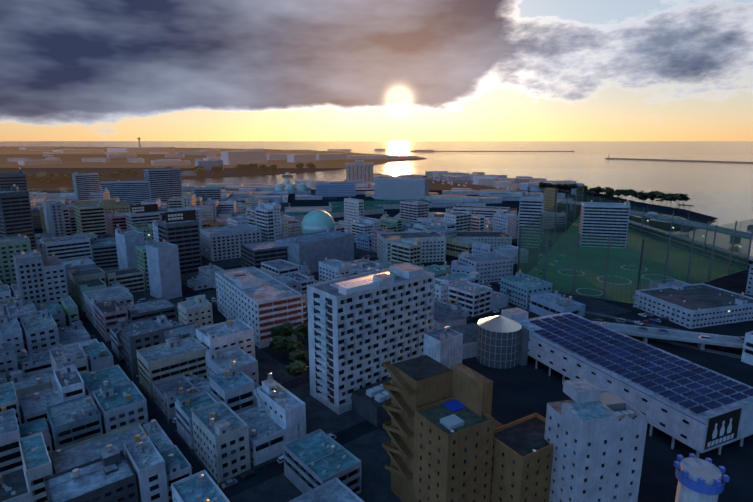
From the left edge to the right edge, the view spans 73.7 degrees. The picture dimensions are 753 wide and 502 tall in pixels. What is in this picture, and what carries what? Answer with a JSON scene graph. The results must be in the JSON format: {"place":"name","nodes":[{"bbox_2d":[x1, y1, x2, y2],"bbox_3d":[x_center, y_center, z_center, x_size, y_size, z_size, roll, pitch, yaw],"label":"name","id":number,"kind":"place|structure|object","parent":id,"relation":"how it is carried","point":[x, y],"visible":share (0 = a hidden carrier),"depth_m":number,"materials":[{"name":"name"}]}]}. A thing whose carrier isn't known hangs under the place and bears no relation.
{"place":"outdoors","nodes":[
{"label":"outdoors","id":0,"kind":"place"},
{"bbox_2d":[0,146,426,186],"bbox_3d":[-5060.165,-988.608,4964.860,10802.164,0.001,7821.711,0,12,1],"label":"land","id":1,"kind":"structure","parent":0,"point":[106,170],"depth_m":2078.70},
{"bbox_2d":[267,153,424,158],"bbox_3d":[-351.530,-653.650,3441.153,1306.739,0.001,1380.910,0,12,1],"label":"breakwater","id":2,"kind":"object","parent":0,"point":[407,157],"depth_m":3062.85,"materials":[{"name":"grey concrete"}]},
{"bbox_2d":[0,147,752,501],"bbox_3d":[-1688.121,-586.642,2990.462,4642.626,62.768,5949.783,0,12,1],"label":"windows","id":3,"kind":"structure","parent":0,"point":[166,179],"depth_m":301.67,"materials":[{"name":"glass"}]},
{"bbox_2d":[0,141,752,256],"bbox_3d":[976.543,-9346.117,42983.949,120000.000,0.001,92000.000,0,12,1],"label":"sea","id":4,"kind":"structure","parent":0,"point":[724,195],"depth_m":1952.68,"materials":[{"name":"blue"}]},
{"bbox_2d":[410,151,752,228],"bbox_3d":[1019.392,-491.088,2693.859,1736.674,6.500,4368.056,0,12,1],"label":"breakwaters","id":5,"kind":"object","parent":4,"relation":"on","point":[748,227],"depth_m":2640.82,"materials":[{"name":"grey concrete"}]},
{"bbox_2d":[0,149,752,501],"bbox_3d":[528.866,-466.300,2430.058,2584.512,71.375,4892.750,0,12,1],"label":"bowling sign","id":6,"kind":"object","parent":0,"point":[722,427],"visible":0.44,"depth_m":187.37,"materials":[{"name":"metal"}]},
{"bbox_2d":[0,118,752,168],"bbox_3d":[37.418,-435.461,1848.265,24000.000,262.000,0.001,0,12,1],"label":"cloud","id":7,"kind":"structure","parent":0,"point":[386,148],"depth_m":1858.81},
{"bbox_2d":[0,0,752,140],"label":"sky","id":8,"kind":"structure","parent":0,"point":[459,62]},
{"bbox_2d":[1,138,752,154],"bbox_3d":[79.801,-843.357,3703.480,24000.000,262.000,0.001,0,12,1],"label":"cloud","id":9,"kind":"structure","parent":0,"point":[387,148],"depth_m":3720.26,"materials":[{"name":"orange"}]},
{"bbox_2d":[18,180,752,501],"bbox_3d":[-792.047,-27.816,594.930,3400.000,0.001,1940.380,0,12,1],"label":"city ground","id":10,"kind":"structure","parent":0,"point":[520,391],"depth_m":218.26,"materials":[{"name":"grey asphalt"}]},
{"bbox_2d":[1,267,507,501],"bbox_3d":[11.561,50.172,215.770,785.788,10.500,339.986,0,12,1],"label":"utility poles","id":11,"kind":"object","parent":10,"relation":"on","point":[216,460],"visible":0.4,"depth_m":190.67,"materials":[{"name":"concrete"}]},
{"bbox_2d":[301,210,334,233],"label":"gas holder sphere","id":12,"kind":"object","parent":10,"relation":"on","point":[316,222],"visible":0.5,"depth_m":461.51,"materials":[{"name":"paint"}]},
{"bbox_2d":[17,159,693,388],"bbox_3d":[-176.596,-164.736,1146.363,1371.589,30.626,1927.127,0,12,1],"label":"tree","id":13,"kind":"object","parent":10,"relation":"on","point":[298,354],"depth_m":873.27,"materials":[{"name":"green plant"}]},
{"bbox_2d":[0,137,752,501],"bbox_3d":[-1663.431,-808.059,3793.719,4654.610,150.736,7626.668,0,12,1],"label":"city walls","id":14,"kind":"structure","parent":10,"relation":"on","point":[410,449],"depth_m":210.00,"materials":[{"name":"concrete"}]},
{"bbox_2d":[0,147,752,501],"bbox_3d":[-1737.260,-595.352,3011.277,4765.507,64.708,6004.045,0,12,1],"label":"city roofs","id":15,"kind":"structure","parent":10,"relation":"on","point":[524,437],"depth_m":194.44,"materials":[{"name":"grey concrete"}]},
{"bbox_2d":[0,167,743,501],"bbox_3d":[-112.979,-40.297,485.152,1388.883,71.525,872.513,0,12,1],"label":"roof tanks","id":16,"kind":"object","parent":15,"relation":"on","point":[500,323],"visible":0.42,"depth_m":225.31,"materials":[{"name":"metal"}]},
{"bbox_2d":[529,314,752,413],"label":"solar panels","id":17,"kind":"object","parent":15,"relation":"on","point":[700,399],"visible":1,"depth_m":193.30,"materials":[{"name":"blue glass"}]},
{"bbox_2d":[17,214,744,488],"bbox_3d":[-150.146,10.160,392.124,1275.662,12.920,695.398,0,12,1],"label":"cars","id":18,"kind":"object","parent":10,"relation":"on","point":[243,476],"visible":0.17,"depth_m":276.47,"materials":[{"name":"paint"}]},
{"bbox_2d":[11,196,752,501],"bbox_3d":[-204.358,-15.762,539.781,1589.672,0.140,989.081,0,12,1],"label":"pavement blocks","id":19,"kind":"structure","parent":10,"relation":"on","point":[368,450],"depth_m":185.82,"materials":[{"name":"grey concrete"}]},
{"bbox_2d":[429,178,544,192],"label":"marina water","id":20,"kind":"structure","parent":10,"relation":"on","point":[486,185],"depth_m":1151.95,"materials":[{"name":"blue"}]},
{"bbox_2d":[432,180,523,189],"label":"shipping containers","id":21,"kind":"object","parent":20,"relation":"on","point":[497,187],"depth_m":1168.77,"materials":[{"name":"metal"}]},
{"bbox_2d":[519,187,751,299],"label":"range nets","id":22,"kind":"object","parent":10,"relation":"on","point":[694,244],"visible":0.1,"depth_m":384.38,"materials":[{"name":"teal"}]},
{"bbox_2d":[527,216,745,303],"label":"driving range turf","id":23,"kind":"structure","parent":10,"relation":"on","point":[573,231],"depth_m":410.12,"materials":[{"name":"green plant"}]},
{"bbox_2d":[632,214,685,222],"bbox_3d":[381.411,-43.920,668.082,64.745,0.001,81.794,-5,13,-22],"label":"parked cars","id":24,"kind":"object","parent":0,"point":[663,215],"visible":0.14,"depth_m":672.42,"materials":[{"name":"blue"}]}
]}

